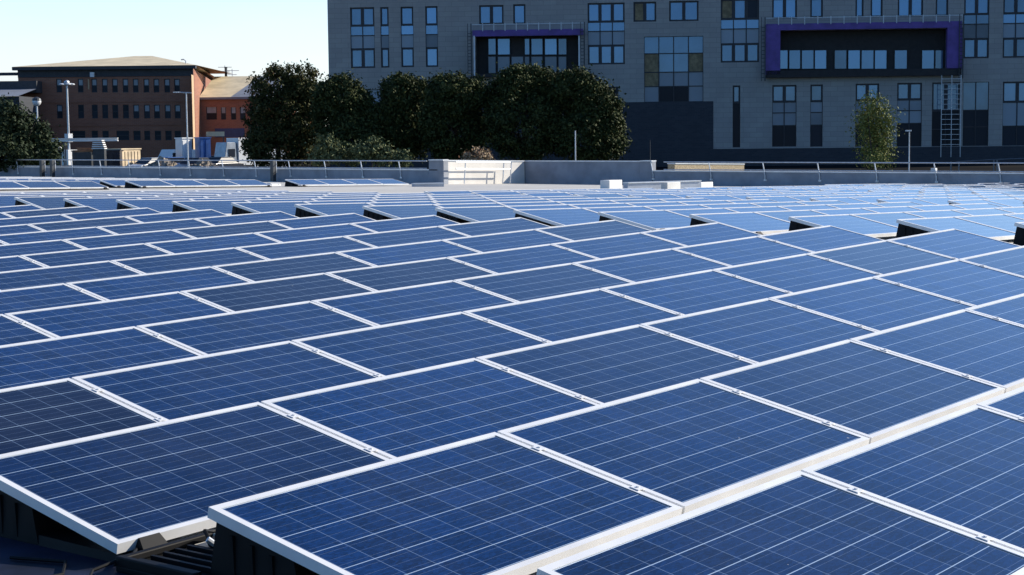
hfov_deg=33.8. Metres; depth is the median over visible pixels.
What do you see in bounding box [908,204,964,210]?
solar panel
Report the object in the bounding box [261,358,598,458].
solar panel
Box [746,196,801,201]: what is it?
solar panel
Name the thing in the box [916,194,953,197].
solar panel
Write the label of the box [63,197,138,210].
solar panel
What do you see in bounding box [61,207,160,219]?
solar panel
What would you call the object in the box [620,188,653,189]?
solar panel
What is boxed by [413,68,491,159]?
broadleaf tree
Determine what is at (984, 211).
solar panel
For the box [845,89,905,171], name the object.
sapling
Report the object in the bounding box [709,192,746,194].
solar panel
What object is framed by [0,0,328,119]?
sky
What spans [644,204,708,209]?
solar panel
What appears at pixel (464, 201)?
solar panel
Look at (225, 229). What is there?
solar panel
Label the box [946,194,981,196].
solar panel
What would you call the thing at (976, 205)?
solar panel
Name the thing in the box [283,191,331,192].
solar panel
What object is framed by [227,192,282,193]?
solar panel
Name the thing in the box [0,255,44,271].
solar panel
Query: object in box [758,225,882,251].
solar panel
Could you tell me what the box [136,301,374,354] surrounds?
solar panel
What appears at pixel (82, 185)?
solar panel
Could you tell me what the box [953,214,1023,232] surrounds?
solar panel
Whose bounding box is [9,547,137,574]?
power cable
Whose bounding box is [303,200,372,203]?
solar panel
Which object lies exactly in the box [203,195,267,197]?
solar panel
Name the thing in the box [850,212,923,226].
solar panel
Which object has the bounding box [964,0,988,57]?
window
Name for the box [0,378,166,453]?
solar panel
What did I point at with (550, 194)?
solar panel
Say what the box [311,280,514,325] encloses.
solar panel
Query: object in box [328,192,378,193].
solar panel
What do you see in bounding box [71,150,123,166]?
container
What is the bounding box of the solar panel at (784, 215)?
[755,210,826,221]
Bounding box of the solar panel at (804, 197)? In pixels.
[787,195,826,200]
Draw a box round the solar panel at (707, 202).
[677,200,732,204]
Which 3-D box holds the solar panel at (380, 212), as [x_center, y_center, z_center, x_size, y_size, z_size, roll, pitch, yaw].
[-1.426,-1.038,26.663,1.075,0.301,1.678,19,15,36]
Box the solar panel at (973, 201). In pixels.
[948,199,1010,206]
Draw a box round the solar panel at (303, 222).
[269,213,375,228]
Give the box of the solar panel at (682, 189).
[666,189,699,189]
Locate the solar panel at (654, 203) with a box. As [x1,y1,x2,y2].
[627,201,686,205]
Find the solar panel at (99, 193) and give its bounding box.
[63,192,126,193]
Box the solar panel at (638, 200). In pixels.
[610,199,666,202]
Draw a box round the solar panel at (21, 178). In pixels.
[5,178,39,179]
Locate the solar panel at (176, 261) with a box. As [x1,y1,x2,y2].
[110,247,266,273]
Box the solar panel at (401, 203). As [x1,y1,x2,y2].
[368,201,436,205]
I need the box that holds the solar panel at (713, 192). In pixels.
[694,191,731,192]
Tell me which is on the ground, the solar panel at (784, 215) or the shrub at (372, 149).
the shrub at (372, 149)
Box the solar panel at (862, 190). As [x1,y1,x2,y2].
[849,188,876,191]
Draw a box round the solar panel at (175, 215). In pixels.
[125,209,226,222]
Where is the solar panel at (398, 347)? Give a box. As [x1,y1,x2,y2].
[291,312,550,376]
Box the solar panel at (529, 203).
[499,201,561,205]
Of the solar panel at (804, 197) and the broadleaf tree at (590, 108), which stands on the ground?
the broadleaf tree at (590, 108)
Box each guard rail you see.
[1,159,426,177]
[456,161,511,183]
[650,161,1023,182]
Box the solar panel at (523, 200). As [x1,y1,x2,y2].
[492,199,549,202]
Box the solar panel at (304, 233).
[254,223,373,241]
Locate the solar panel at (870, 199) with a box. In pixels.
[849,196,891,202]
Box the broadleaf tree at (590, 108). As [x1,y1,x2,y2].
[542,62,634,160]
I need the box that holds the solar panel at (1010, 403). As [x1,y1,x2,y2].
[976,386,1023,418]
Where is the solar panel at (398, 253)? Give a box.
[336,240,479,265]
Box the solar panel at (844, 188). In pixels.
[830,187,856,188]
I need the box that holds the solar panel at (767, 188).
[759,187,783,189]
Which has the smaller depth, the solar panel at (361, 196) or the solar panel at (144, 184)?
the solar panel at (361, 196)
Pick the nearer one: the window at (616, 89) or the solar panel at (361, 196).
the solar panel at (361, 196)
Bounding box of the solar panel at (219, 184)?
[194,180,240,187]
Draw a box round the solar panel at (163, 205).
[116,198,193,212]
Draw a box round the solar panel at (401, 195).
[373,194,428,196]
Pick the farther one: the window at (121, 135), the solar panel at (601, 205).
the window at (121, 135)
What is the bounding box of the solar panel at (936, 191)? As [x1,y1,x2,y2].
[919,190,956,193]
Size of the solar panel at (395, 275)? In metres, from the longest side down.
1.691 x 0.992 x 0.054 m
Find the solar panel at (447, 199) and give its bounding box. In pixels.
[431,198,490,200]
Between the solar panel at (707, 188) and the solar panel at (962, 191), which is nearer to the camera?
the solar panel at (962, 191)
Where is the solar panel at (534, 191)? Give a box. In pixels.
[515,191,557,192]
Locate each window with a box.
[56,79,61,91]
[57,105,62,117]
[71,131,84,137]
[78,79,83,91]
[78,105,83,117]
[91,79,96,91]
[92,105,97,117]
[92,131,97,137]
[102,79,107,91]
[102,105,107,117]
[102,131,108,137]
[112,79,117,91]
[112,105,117,117]
[117,131,128,139]
[123,79,127,91]
[123,105,128,117]
[133,79,138,91]
[133,105,138,117]
[134,131,140,139]
[144,79,148,91]
[144,105,149,117]
[144,131,149,139]
[154,79,158,91]
[154,105,159,117]
[155,131,160,139]
[164,79,169,91]
[165,105,170,117]
[165,131,171,139]
[174,79,179,91]
[175,105,180,117]
[175,131,180,137]
[206,107,216,119]
[221,107,225,119]
[231,107,235,119]
[240,107,245,119]
[350,7,374,67]
[369,89,380,103]
[380,7,388,67]
[401,7,413,66]
[425,6,437,66]
[479,5,503,23]
[513,4,525,23]
[588,3,624,64]
[610,87,617,96]
[633,2,655,21]
[644,36,702,101]
[669,1,698,20]
[721,0,758,62]
[733,85,739,146]
[772,0,796,18]
[772,85,795,146]
[810,0,822,16]
[810,84,822,146]
[855,0,863,15]
[855,83,878,146]
[871,0,882,15]
[897,83,921,146]
[898,0,922,16]
[932,82,959,145]
[936,0,947,14]
[962,82,988,145]
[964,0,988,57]
[1002,81,1023,145]
[1003,0,1023,57]
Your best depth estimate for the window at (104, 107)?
250.79 m
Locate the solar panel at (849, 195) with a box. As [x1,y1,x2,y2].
[823,194,863,196]
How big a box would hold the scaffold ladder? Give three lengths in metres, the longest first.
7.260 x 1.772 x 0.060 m
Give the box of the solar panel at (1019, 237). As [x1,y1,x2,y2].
[1013,222,1023,245]
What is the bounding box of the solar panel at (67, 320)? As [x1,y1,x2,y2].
[4,291,228,337]
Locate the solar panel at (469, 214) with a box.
[435,206,515,222]
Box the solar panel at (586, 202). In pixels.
[555,200,616,203]
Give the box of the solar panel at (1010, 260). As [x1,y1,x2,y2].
[958,246,1023,276]
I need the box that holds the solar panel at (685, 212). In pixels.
[666,208,735,216]
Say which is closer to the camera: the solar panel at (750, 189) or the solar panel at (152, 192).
the solar panel at (152, 192)
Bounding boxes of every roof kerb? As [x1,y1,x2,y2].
[411,183,443,186]
[623,180,701,188]
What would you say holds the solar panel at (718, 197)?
on the roof
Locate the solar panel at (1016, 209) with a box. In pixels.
[997,206,1023,212]
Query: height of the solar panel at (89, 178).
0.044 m
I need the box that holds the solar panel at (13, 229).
[0,224,42,234]
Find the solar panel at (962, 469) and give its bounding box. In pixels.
[801,405,1023,553]
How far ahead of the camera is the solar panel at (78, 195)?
34.78 m
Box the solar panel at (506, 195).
[480,195,533,196]
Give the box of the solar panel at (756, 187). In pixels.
[744,186,768,187]
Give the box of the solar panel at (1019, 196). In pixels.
[1008,195,1023,197]
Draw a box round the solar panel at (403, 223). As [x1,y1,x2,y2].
[350,215,459,231]
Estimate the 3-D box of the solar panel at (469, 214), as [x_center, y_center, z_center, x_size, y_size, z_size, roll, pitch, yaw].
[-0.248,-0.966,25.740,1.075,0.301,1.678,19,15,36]
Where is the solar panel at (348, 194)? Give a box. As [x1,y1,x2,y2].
[322,193,377,195]
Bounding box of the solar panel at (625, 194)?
[617,192,658,196]
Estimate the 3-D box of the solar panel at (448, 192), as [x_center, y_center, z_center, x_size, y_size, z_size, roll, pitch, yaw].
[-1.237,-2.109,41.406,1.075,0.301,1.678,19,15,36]
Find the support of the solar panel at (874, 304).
on the roof
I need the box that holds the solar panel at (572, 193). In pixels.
[565,191,606,194]
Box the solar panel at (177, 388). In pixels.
[72,341,383,420]
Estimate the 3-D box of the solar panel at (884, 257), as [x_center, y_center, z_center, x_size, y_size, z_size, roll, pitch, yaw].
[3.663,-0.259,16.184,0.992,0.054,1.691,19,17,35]
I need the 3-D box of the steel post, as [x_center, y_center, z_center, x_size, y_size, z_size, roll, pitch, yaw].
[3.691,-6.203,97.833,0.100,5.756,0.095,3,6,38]
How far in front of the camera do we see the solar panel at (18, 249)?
19.50 m
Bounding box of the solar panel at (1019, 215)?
[1005,213,1023,218]
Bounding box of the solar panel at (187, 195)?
[154,194,218,196]
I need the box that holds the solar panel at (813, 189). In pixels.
[801,188,829,190]
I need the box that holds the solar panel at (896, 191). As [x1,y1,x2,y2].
[868,190,905,192]
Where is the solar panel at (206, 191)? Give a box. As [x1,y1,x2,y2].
[183,191,237,192]
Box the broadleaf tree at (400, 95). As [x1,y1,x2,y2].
[372,71,428,167]
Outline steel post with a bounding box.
[575,131,575,160]
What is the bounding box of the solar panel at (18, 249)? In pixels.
[0,239,83,256]
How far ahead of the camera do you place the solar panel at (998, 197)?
38.11 m
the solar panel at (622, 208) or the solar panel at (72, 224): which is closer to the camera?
the solar panel at (72, 224)
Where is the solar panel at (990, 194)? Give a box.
[978,193,1006,195]
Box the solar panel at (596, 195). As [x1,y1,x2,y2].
[573,193,626,197]
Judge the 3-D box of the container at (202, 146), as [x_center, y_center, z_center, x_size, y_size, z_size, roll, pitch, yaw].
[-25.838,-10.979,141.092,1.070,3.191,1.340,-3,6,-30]
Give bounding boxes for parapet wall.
[0,166,436,183]
[448,160,524,183]
[525,160,639,184]
[653,170,1023,185]
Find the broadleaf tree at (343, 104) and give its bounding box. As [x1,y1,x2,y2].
[307,68,387,168]
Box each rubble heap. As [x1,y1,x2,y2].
[143,156,176,165]
[186,159,218,167]
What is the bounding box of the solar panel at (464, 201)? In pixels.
[431,200,497,203]
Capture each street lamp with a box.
[32,97,40,118]
[59,80,74,164]
[173,92,191,167]
[905,130,911,170]
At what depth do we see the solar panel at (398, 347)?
10.94 m
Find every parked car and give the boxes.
[128,158,157,165]
[163,157,184,163]
[175,157,215,167]
[209,157,243,167]
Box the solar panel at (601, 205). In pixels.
[568,203,632,207]
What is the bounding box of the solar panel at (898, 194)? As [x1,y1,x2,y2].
[887,193,923,195]
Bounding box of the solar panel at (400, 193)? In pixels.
[375,193,426,194]
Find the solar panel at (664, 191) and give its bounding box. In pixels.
[644,190,680,191]
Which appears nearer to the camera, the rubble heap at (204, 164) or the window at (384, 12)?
the rubble heap at (204, 164)
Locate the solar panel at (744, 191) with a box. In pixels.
[728,190,762,192]
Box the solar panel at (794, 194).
[764,193,801,195]
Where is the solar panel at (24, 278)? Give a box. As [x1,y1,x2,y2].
[0,260,141,289]
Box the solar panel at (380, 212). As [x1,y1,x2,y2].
[362,204,440,219]
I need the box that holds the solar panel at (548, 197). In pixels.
[537,196,589,198]
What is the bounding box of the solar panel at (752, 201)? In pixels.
[726,199,777,202]
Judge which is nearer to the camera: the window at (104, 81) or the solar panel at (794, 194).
the solar panel at (794, 194)
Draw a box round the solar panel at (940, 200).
[914,197,955,204]
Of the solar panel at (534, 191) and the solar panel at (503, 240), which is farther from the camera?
the solar panel at (534, 191)
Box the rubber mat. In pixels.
[0,537,128,574]
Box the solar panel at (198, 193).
[169,192,228,194]
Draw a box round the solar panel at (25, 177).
[9,177,41,177]
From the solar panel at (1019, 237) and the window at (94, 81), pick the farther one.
the window at (94, 81)
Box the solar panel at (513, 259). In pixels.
[447,244,596,273]
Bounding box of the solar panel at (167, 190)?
[142,190,194,191]
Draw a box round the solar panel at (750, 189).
[727,188,762,190]
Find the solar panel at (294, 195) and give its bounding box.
[265,194,324,196]
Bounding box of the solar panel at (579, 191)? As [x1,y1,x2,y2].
[558,190,598,191]
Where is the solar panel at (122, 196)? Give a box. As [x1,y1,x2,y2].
[87,195,156,197]
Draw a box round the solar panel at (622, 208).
[583,206,653,212]
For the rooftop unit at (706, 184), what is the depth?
71.06 m
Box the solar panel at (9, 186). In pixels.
[0,181,29,190]
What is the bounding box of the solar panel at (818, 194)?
[799,193,837,194]
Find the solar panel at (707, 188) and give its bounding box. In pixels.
[683,187,721,189]
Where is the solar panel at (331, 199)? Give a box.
[310,197,376,200]
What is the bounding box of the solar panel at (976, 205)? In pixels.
[949,203,1000,208]
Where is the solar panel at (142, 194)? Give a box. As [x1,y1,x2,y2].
[108,193,171,195]
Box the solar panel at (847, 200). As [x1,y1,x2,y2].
[809,197,867,203]
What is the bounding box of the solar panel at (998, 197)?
[979,195,1015,198]
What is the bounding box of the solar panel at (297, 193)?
[273,193,328,194]
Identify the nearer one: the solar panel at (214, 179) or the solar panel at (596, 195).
the solar panel at (596, 195)
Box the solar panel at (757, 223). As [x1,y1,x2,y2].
[689,212,789,234]
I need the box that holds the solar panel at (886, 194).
[856,193,894,195]
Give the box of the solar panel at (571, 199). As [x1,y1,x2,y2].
[547,198,600,200]
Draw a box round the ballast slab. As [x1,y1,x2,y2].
[267,183,280,185]
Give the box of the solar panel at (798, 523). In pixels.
[536,471,1023,574]
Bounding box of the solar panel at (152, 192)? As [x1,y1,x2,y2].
[125,191,184,193]
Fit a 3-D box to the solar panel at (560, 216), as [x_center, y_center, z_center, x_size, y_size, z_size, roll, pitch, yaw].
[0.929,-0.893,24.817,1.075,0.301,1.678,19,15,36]
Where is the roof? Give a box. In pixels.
[0,182,1013,574]
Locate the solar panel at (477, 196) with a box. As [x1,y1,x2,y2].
[428,195,484,197]
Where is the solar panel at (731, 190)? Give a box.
[713,189,746,190]
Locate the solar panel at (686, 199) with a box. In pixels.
[660,198,709,201]
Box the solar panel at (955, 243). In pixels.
[887,228,1018,258]
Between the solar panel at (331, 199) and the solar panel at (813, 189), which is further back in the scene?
the solar panel at (813, 189)
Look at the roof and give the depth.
65.49 m
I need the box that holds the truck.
[214,138,254,166]
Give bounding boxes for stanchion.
[39,160,45,176]
[49,160,55,176]
[268,161,277,181]
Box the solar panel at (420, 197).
[371,196,433,199]
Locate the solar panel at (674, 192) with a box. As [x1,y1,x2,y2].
[655,192,693,193]
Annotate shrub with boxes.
[304,130,349,168]
[340,134,396,168]
[389,148,414,167]
[459,146,495,159]
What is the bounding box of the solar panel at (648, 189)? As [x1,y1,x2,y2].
[633,189,665,190]
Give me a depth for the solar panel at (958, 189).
51.15 m
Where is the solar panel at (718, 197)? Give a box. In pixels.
[685,195,741,199]
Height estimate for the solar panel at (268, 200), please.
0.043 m
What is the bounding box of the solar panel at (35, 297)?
[0,283,104,313]
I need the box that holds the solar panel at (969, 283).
[872,259,1023,305]
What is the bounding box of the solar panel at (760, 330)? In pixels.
[640,298,876,362]
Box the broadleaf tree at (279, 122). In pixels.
[236,58,325,166]
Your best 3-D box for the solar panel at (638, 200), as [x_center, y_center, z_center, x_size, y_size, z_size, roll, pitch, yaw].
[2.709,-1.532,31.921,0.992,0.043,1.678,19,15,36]
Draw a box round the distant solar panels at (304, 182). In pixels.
[42,177,1023,188]
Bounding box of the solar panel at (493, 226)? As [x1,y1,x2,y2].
[439,217,550,235]
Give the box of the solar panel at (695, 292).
[600,269,791,314]
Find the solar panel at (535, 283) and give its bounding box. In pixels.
[453,263,632,301]
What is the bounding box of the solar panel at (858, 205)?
[825,203,882,207]
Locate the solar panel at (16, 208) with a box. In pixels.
[0,204,41,211]
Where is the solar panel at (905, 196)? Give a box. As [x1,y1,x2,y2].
[884,195,923,198]
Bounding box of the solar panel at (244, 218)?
[194,211,298,225]
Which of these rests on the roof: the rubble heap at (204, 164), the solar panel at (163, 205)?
the solar panel at (163, 205)
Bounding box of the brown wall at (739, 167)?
[667,163,744,170]
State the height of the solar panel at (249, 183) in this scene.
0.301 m
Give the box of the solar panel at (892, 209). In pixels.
[863,206,923,212]
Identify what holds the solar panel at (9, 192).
on the roof
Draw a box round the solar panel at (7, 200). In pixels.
[0,195,42,206]
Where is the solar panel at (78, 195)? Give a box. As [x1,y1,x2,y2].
[41,194,109,196]
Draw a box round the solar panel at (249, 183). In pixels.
[227,180,271,186]
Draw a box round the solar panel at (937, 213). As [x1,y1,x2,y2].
[905,210,972,217]
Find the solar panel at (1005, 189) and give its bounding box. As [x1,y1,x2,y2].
[993,189,1016,190]
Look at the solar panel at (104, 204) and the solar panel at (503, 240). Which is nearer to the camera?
the solar panel at (503, 240)
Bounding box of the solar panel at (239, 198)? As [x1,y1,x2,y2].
[188,197,257,200]
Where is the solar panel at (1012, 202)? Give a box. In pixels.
[983,198,1023,206]
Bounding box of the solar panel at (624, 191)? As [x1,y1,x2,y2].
[604,191,643,192]
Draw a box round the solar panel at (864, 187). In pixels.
[853,187,878,188]
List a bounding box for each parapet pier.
[428,159,448,183]
[640,160,655,181]
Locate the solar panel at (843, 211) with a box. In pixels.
[812,208,877,214]
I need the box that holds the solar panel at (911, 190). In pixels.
[896,189,925,192]
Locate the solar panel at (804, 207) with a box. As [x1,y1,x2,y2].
[778,204,839,209]
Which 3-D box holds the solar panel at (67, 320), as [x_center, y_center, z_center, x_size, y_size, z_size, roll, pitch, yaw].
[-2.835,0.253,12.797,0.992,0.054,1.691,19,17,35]
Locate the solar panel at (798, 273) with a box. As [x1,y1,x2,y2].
[712,253,880,292]
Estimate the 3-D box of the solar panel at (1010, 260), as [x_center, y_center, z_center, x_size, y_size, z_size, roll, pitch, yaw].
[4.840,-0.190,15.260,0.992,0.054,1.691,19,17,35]
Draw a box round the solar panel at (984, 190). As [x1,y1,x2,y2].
[972,189,996,190]
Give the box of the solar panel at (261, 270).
[211,252,372,281]
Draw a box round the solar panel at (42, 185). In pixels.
[13,181,69,189]
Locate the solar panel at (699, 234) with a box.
[640,222,760,245]
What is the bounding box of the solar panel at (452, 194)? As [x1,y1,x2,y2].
[426,194,479,195]
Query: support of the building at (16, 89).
on the ground
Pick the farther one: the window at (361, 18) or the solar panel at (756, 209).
the window at (361, 18)
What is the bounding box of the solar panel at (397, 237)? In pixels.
[344,226,467,246]
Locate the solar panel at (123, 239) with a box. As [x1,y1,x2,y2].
[62,229,192,248]
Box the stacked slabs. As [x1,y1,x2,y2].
[92,140,106,165]
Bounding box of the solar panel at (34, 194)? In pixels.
[0,193,62,194]
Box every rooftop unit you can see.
[600,180,621,188]
[661,182,679,188]
[701,182,712,186]
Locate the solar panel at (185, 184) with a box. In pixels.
[160,180,208,187]
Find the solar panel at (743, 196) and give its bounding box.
[728,194,767,199]
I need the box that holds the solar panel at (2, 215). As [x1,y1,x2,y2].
[0,212,13,218]
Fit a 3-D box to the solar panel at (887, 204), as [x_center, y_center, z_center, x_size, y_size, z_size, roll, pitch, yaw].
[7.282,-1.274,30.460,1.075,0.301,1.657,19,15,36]
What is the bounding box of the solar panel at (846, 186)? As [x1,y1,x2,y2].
[835,186,859,187]
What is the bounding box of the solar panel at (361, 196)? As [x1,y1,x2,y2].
[317,195,376,197]
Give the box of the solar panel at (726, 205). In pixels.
[698,203,759,207]
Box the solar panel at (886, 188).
[873,188,898,189]
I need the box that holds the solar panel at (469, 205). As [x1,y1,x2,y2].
[433,203,505,206]
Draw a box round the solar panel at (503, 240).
[442,229,570,252]
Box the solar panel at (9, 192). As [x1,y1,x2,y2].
[0,192,20,193]
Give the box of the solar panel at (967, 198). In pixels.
[948,196,986,199]
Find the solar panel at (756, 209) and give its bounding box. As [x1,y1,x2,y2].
[725,206,788,211]
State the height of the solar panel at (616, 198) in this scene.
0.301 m
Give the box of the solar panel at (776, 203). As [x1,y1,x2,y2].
[751,201,805,205]
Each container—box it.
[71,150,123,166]
[106,148,140,165]
[194,137,211,157]
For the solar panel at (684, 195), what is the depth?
39.14 m
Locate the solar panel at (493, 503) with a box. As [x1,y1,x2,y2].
[207,432,681,574]
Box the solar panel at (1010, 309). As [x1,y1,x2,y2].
[965,293,1023,325]
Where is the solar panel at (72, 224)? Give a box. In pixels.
[28,216,140,230]
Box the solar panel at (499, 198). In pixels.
[485,197,541,199]
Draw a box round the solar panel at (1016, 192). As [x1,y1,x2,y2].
[999,190,1023,194]
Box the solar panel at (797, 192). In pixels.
[780,191,813,193]
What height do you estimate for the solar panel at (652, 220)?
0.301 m
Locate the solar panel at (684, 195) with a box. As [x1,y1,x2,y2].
[671,193,711,197]
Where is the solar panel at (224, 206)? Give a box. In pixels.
[171,200,247,214]
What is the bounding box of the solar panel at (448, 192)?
[424,191,470,193]
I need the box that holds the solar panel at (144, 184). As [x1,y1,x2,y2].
[124,180,175,187]
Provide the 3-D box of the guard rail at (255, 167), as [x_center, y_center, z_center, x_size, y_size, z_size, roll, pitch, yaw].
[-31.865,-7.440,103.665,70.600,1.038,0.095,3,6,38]
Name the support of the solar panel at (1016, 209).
on the roof
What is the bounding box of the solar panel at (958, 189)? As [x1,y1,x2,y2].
[947,188,971,189]
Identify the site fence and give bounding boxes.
[950,158,1023,172]
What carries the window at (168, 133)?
in the brick building at (132, 102)
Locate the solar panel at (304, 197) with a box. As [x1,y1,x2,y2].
[255,196,319,198]
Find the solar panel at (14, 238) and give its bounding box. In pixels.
[0,227,113,243]
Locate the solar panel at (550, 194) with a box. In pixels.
[521,192,572,196]
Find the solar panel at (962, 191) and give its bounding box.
[945,190,971,193]
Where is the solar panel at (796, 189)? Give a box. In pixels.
[772,188,808,190]
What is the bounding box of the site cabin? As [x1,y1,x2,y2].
[174,137,192,157]
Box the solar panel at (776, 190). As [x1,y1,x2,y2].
[759,190,792,191]
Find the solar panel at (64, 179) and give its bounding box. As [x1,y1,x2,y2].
[51,179,78,180]
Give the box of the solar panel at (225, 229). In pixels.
[172,221,289,237]
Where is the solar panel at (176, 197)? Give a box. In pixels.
[136,196,205,198]
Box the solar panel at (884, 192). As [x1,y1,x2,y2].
[864,191,895,193]
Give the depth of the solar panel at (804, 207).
28.03 m
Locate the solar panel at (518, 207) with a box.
[506,204,577,209]
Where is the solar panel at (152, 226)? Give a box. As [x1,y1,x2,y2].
[97,218,212,233]
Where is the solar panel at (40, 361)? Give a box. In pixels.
[0,326,200,388]
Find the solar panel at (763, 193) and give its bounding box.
[744,192,783,193]
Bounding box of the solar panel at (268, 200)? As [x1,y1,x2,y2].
[246,198,315,201]
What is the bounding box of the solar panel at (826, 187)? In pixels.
[812,186,837,187]
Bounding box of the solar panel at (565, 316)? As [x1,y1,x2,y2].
[463,288,683,342]
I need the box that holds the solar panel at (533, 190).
[511,189,551,190]
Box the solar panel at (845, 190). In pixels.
[819,189,856,191]
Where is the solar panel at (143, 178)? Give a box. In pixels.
[128,178,158,178]
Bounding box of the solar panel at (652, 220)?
[598,210,690,230]
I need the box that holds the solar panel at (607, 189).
[587,188,622,189]
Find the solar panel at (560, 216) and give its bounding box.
[513,208,599,225]
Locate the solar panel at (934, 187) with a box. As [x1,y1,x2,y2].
[923,187,946,188]
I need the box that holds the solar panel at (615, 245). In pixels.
[551,232,683,258]
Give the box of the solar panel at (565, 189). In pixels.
[548,189,586,190]
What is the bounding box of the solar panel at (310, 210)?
[294,203,373,217]
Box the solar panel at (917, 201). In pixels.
[877,198,937,204]
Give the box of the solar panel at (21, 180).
[2,180,40,180]
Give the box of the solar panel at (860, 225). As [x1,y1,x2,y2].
[788,214,897,236]
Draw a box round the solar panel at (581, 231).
[535,220,651,240]
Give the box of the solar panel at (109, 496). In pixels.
[0,402,388,561]
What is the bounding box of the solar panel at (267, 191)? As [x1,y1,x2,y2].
[238,190,290,191]
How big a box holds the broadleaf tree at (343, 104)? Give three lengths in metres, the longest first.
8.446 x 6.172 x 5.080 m
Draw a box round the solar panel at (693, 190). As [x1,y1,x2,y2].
[678,190,712,191]
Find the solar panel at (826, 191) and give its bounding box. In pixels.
[811,191,842,192]
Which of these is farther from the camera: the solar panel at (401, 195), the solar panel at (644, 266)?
the solar panel at (401, 195)
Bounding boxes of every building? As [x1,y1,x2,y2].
[0,56,235,157]
[0,81,41,156]
[327,0,1023,168]
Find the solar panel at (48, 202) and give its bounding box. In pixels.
[14,196,89,208]
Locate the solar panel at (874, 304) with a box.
[769,277,972,331]
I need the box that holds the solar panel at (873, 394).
[700,339,1004,443]
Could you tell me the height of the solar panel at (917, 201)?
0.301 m
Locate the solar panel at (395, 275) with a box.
[325,257,494,290]
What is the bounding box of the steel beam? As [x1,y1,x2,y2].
[52,138,117,166]
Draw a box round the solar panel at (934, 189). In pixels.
[922,189,947,190]
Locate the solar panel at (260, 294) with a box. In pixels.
[180,273,372,311]
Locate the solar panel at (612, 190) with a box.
[595,190,632,191]
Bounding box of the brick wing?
[200,76,281,154]
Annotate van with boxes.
[158,149,194,157]
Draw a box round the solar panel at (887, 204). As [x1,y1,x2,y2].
[872,202,920,206]
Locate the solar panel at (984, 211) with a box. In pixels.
[954,208,1012,214]
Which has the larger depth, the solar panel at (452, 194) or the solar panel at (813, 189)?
the solar panel at (813, 189)
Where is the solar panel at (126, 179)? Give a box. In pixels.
[110,179,142,179]
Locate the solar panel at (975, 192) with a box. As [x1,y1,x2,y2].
[971,191,1010,194]
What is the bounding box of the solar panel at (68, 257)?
[20,243,170,266]
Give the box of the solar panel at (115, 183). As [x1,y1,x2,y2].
[99,180,124,187]
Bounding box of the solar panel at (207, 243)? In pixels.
[145,233,278,253]
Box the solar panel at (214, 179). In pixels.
[199,179,230,179]
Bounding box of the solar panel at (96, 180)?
[75,179,109,183]
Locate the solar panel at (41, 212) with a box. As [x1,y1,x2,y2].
[1,206,99,217]
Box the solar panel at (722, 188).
[715,187,743,189]
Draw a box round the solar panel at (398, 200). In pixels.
[370,199,433,201]
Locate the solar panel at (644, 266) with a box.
[573,248,727,281]
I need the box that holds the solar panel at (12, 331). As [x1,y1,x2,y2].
[0,314,54,345]
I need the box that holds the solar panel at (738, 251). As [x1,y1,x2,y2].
[671,236,810,265]
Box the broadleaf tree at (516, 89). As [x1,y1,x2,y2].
[477,60,566,160]
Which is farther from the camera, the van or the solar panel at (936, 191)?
the van
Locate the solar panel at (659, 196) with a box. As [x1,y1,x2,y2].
[628,194,681,198]
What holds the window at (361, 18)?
in the office building at (743, 80)
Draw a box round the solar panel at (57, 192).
[21,191,84,192]
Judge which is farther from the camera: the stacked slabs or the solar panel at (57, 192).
the stacked slabs
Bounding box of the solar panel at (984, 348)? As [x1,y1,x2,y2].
[849,309,1023,392]
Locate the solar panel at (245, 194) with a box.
[216,193,275,195]
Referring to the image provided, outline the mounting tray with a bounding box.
[113,529,215,574]
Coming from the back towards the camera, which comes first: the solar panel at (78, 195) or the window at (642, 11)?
the window at (642, 11)
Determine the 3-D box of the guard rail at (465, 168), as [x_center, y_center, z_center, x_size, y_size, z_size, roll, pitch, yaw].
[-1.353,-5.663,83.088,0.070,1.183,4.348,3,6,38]
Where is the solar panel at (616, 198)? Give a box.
[598,197,647,199]
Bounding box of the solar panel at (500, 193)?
[471,191,520,194]
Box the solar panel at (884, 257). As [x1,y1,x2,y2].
[806,240,957,274]
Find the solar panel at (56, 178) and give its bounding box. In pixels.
[40,178,73,178]
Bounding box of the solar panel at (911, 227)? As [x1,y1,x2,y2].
[896,217,1014,239]
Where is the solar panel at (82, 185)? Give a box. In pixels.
[54,181,108,189]
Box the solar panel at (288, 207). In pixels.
[231,201,308,215]
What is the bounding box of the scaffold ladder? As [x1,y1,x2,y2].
[940,75,961,156]
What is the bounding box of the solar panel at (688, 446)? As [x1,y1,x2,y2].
[497,379,869,513]
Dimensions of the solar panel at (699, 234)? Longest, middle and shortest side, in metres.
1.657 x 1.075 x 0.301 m
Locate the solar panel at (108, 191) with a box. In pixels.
[82,191,141,192]
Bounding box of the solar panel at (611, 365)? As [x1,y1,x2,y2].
[476,324,755,403]
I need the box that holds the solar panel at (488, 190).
[469,190,510,191]
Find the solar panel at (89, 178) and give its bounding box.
[74,178,105,178]
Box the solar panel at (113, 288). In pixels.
[65,266,249,300]
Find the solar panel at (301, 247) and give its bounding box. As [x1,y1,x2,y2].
[235,236,372,259]
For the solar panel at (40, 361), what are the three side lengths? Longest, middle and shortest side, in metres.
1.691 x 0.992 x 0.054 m
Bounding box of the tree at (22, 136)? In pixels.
[0,92,66,172]
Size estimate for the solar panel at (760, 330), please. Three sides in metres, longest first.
1.691 x 0.992 x 0.054 m
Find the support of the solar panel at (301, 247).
on the roof
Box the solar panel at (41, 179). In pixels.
[28,179,51,180]
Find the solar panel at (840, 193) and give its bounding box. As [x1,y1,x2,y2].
[834,192,867,194]
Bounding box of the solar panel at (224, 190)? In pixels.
[195,189,247,190]
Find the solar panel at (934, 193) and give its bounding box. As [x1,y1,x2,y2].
[920,192,949,194]
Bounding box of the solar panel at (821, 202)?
[795,200,848,204]
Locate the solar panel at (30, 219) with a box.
[0,214,73,225]

